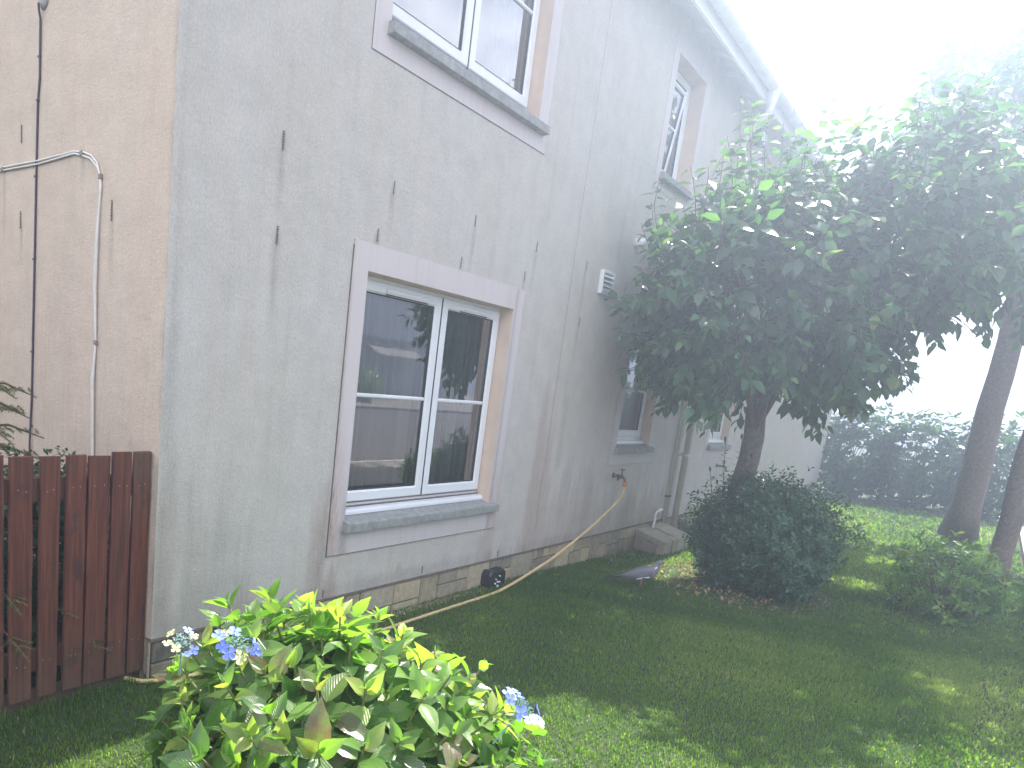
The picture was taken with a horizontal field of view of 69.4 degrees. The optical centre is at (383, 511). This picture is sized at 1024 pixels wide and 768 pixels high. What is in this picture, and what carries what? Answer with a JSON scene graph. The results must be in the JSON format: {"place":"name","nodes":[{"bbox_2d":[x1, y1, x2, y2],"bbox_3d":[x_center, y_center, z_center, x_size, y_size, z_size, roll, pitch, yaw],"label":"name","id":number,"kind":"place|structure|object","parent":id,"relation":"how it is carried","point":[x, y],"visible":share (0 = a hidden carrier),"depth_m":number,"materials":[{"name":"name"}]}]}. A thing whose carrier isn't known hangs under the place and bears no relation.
{"place":"outdoors","nodes":[
{"label":"outdoors","id":0,"kind":"place"},
{"bbox_2d":[0,427,1023,767],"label":"ground","id":1,"kind":"structure","parent":0,"point":[72,735],"depth_m":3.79,"materials":[{"name":"green plant"}]},
{"bbox_2d":[3,445,109,686],"bbox_3d":[-1.575,0.251,3.258,0.509,1.131,0.840,15,14,39],"label":"leafy plant","id":2,"kind":"object","parent":1,"relation":"on","point":[34,568],"visible":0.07,"depth_m":3.15,"materials":[{"name":"green plant"}]},
{"bbox_2d":[0,381,113,661],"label":"spruce tree","id":3,"kind":"object","parent":1,"relation":"on","point":[8,408],"visible":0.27,"depth_m":3.07,"materials":[{"name":"green plant"}]},
{"bbox_2d":[0,451,151,714],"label":"wooden fence","id":4,"kind":"object","parent":1,"relation":"on","point":[96,483],"visible":1,"depth_m":3.08,"materials":[{"name":"red wood"}]},
{"bbox_2d":[133,577,557,767],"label":"hydrangea","id":5,"kind":"object","parent":1,"relation":"on","point":[322,692],"visible":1,"depth_m":2.21,"materials":[{"name":"green plant"}]},
{"bbox_2d":[124,487,625,682],"bbox_3d":[0.630,0.293,5.124,0.281,0.702,5.163,16,14,41],"label":"garden hose","id":6,"kind":"object","parent":1,"relation":"on","point":[190,675],"visible":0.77,"depth_m":5.36,"materials":[{"name":"rubber"}]},
{"bbox_2d":[0,0,850,678],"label":"house","id":7,"kind":"structure","parent":1,"relation":"on","point":[356,336],"depth_m":4.03,"materials":[{"name":"paint"}]},
{"bbox_2d":[28,0,48,454],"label":"wall cable","id":8,"kind":"object","parent":7,"relation":"attached to","point":[42,4],"depth_m":3.76,"materials":[{"name":"plastic"}]},
{"bbox_2d":[0,150,102,455],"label":"wall cable","id":9,"kind":"object","parent":7,"relation":"attached to","point":[100,178],"depth_m":3.46,"materials":[{"name":"white plastic"}]},
{"bbox_2d":[345,275,499,514],"bbox_3d":[0.259,-0.719,4.759,0.120,1.403,1.557,15,14,39],"label":"window","id":10,"kind":"structure","parent":7,"relation":"in","point":[418,492],"depth_m":4.80,"materials":[{"name":"white plastic"}]},
{"bbox_2d":[392,0,540,108],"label":"window","id":11,"kind":"structure","parent":7,"relation":"in","point":[464,52],"depth_m":4.39,"materials":[{"name":"white plastic"}]},
{"bbox_2d":[480,566,505,588],"bbox_3d":[0.874,0.535,5.601,0.150,0.180,0.235,15,14,39],"label":"outdoor socket","id":12,"kind":"object","parent":7,"relation":"attached to","point":[493,577],"visible":0.73,"depth_m":5.56,"materials":[{"name":"black plastic"}]},
{"bbox_2d":[597,269,615,296],"bbox_3d":[1.892,-1.938,6.131,0.044,0.190,0.230,15,14,39],"label":"wall vent","id":13,"kind":"object","parent":7,"relation":"attached to","point":[606,282],"depth_m":6.10,"materials":[{"name":"white plastic"}]},
{"bbox_2d":[612,469,626,486],"bbox_3d":[2.312,-0.340,7.057,0.160,0.169,0.102,15,14,39],"label":"garden tap","id":14,"kind":"object","parent":7,"relation":"attached to","point":[621,476],"visible":1,"depth_m":7.03,"materials":[{"name":"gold metal"}]},
{"bbox_2d":[616,346,647,444],"bbox_3d":[2.493,-1.176,7.298,0.120,1.003,0.840,15,14,39],"label":"window","id":15,"kind":"structure","parent":7,"relation":"in","point":[625,436],"depth_m":7.53,"materials":[{"name":"white plastic"}]},
{"bbox_2d":[634,238,646,247],"bbox_3d":[2.276,-2.387,6.417,0.088,0.084,0.084,15,14,39],"label":"overflow cowl","id":16,"kind":"object","parent":7,"relation":"attached to","point":[642,241],"visible":0.86,"depth_m":6.39,"materials":[{"name":"white plastic"}]},
{"bbox_2d":[652,508,662,527],"bbox_3d":[3.076,0.077,8.189,0.066,0.221,0.300,13,13,34],"label":"overflow pipe","id":17,"kind":"object","parent":7,"relation":"attached to","point":[655,514],"visible":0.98,"depth_m":8.11,"materials":[{"name":"white plastic"}]},
{"bbox_2d":[661,72,691,179],"bbox_3d":[2.710,-3.633,6.799,0.172,0.940,0.745,15,14,39],"label":"window","id":18,"kind":"structure","parent":7,"relation":"in","point":[682,87],"depth_m":6.86,"materials":[{"name":"white plastic"}]},
{"bbox_2d":[708,412,724,442],"bbox_3d":[4.365,-1.400,9.489,0.120,1.003,0.840,15,14,39],"label":"window","id":19,"kind":"structure","parent":7,"relation":"in","point":[716,434],"depth_m":9.75,"materials":[{"name":"white plastic"}]},
{"bbox_2d":[716,461,726,470],"bbox_3d":[4.501,-0.614,9.623,0.150,0.147,0.058,15,14,39],"label":"garden tap","id":20,"kind":"object","parent":7,"relation":"attached to","point":[717,465],"visible":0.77,"depth_m":9.61,"materials":[{"name":"grey metal"}]},
{"bbox_2d":[749,127,766,147],"bbox_3d":[4.168,-4.171,8.082,0.155,0.160,0.200,15,14,39],"label":"security light","id":21,"kind":"object","parent":7,"relation":"attached to","point":[762,139],"visible":0.33,"depth_m":8.03,"materials":[{"name":"white plastic"}]},
{"bbox_2d":[759,162,768,191],"bbox_3d":[4.570,-3.860,9.003,0.077,0.940,0.750,15,14,39],"label":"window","id":22,"kind":"structure","parent":7,"relation":"in","point":[766,170],"depth_m":9.10,"materials":[{"name":"white plastic"}]},
{"bbox_2d":[372,551,624,624],"bbox_3d":[1.126,0.579,5.925,0.127,0.086,6.279,15,14,39],"label":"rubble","id":23,"kind":"object","parent":1,"relation":"on","point":[444,598],"visible":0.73,"depth_m":5.08,"materials":[{"name":"stone"}]},
{"bbox_2d":[604,560,665,587],"bbox_3d":[2.123,0.512,6.120,0.484,0.263,0.146,7,11,4],"label":"pigeon","id":24,"kind":"object","parent":1,"relation":"on","point":[641,573],"visible":0.94,"depth_m":6.07,"materials":[{"name":"grey"}]},
{"bbox_2d":[633,526,676,555],"bbox_3d":[2.966,0.324,7.898,0.330,0.249,0.390,15,14,39],"label":"pipe cover","id":25,"kind":"object","parent":1,"relation":"on","point":[651,539],"visible":0.94,"depth_m":7.79,"materials":[{"name":"concrete"}]},
{"bbox_2d":[650,522,689,551],"bbox_3d":[3.238,0.287,8.216,0.330,0.259,0.390,15,14,39],"label":"pipe cover","id":26,"kind":"object","parent":1,"relation":"on","point":[670,530],"visible":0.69,"depth_m":8.14,"materials":[{"name":"concrete"}]},
{"bbox_2d":[678,516,706,538],"bbox_3d":[3.876,0.215,8.963,0.330,0.249,0.400,15,14,39],"label":"pipe cover","id":27,"kind":"object","parent":1,"relation":"on","point":[681,526],"visible":0.12,"depth_m":8.88,"materials":[{"name":"concrete"}]},
{"bbox_2d":[688,494,717,520],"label":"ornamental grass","id":28,"kind":"object","parent":1,"relation":"on","point":[693,511],"depth_m":9.02,"materials":[{"name":"green plant"}]},
{"bbox_2d":[653,558,826,612],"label":"leaf litter","id":29,"kind":"object","parent":1,"relation":"on","point":[705,590],"visible":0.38,"depth_m":6.36,"materials":[{"name":"plant"}]},
{"bbox_2d":[682,434,865,607],"bbox_3d":[3.446,0.058,6.499,1.418,1.456,1.373,1,12,-23],"label":"evergreen shrub","id":30,"kind":"object","parent":1,"relation":"on","point":[767,560],"visible":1,"depth_m":6.17,"materials":[{"name":"green plant"}]},
{"bbox_2d":[604,61,1023,573],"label":"garden tree","id":31,"kind":"object","parent":1,"relation":"on","point":[759,363],"visible":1,"depth_m":5.51,"materials":[{"name":"green plant"}]},
{"bbox_2d":[815,397,906,500],"bbox_3d":[10.209,-1.431,15.619,1.936,2.525,1.916,15,14,39],"label":"hedge shrub","id":32,"kind":"object","parent":1,"relation":"on","point":[834,464],"visible":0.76,"depth_m":15.31,"materials":[{"name":"green plant"}]},
{"bbox_2d":[863,409,966,509],"bbox_3d":[11.063,-1.047,14.979,1.907,2.193,1.871,15,14,39],"label":"hedge shrub","id":33,"kind":"object","parent":1,"relation":"on","point":[911,484],"visible":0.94,"depth_m":14.66,"materials":[{"name":"green plant"}]},
{"bbox_2d":[854,8,1023,588],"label":"shade tree","id":34,"kind":"object","parent":1,"relation":"on","point":[1008,531],"visible":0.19,"depth_m":7.70,"materials":[{"name":"green plant"}]},
{"bbox_2d":[876,530,1022,630],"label":"golden shrub","id":35,"kind":"object","parent":1,"relation":"on","point":[973,589],"visible":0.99,"depth_m":6.14,"materials":[{"name":"green plant"}]},
{"bbox_2d":[880,0,1023,540],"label":"shade tree","id":36,"kind":"object","parent":1,"relation":"on","point":[963,513],"visible":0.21,"depth_m":10.81,"materials":[{"name":"green plant"}]},
{"bbox_2d":[927,410,1023,520],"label":"hedge shrub","id":37,"kind":"object","parent":1,"relation":"on","point":[1008,439],"visible":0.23,"depth_m":14.31,"materials":[{"name":"green plant"}]},
{"bbox_2d":[998,448,1014,502],"bbox_3d":[12.850,-0.566,13.592,1.854,2.137,2.034,2,12,-22],"label":"hedge shrub","id":38,"kind":"object","parent":1,"relation":"on","point":[1004,481],"visible":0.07,"depth_m":14.11,"materials":[{"name":"green plant"}]},
{"bbox_2d":[727,0,1023,443],"label":"sky","id":39,"kind":"structure","parent":0,"point":[858,53],"materials":[{"name":"white"}]},
{"bbox_2d":[1008,465,1023,567],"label":"pavement","id":40,"kind":"structure","parent":0,"point":[1021,539],"depth_m":11.16,"materials":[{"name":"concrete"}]}
]}

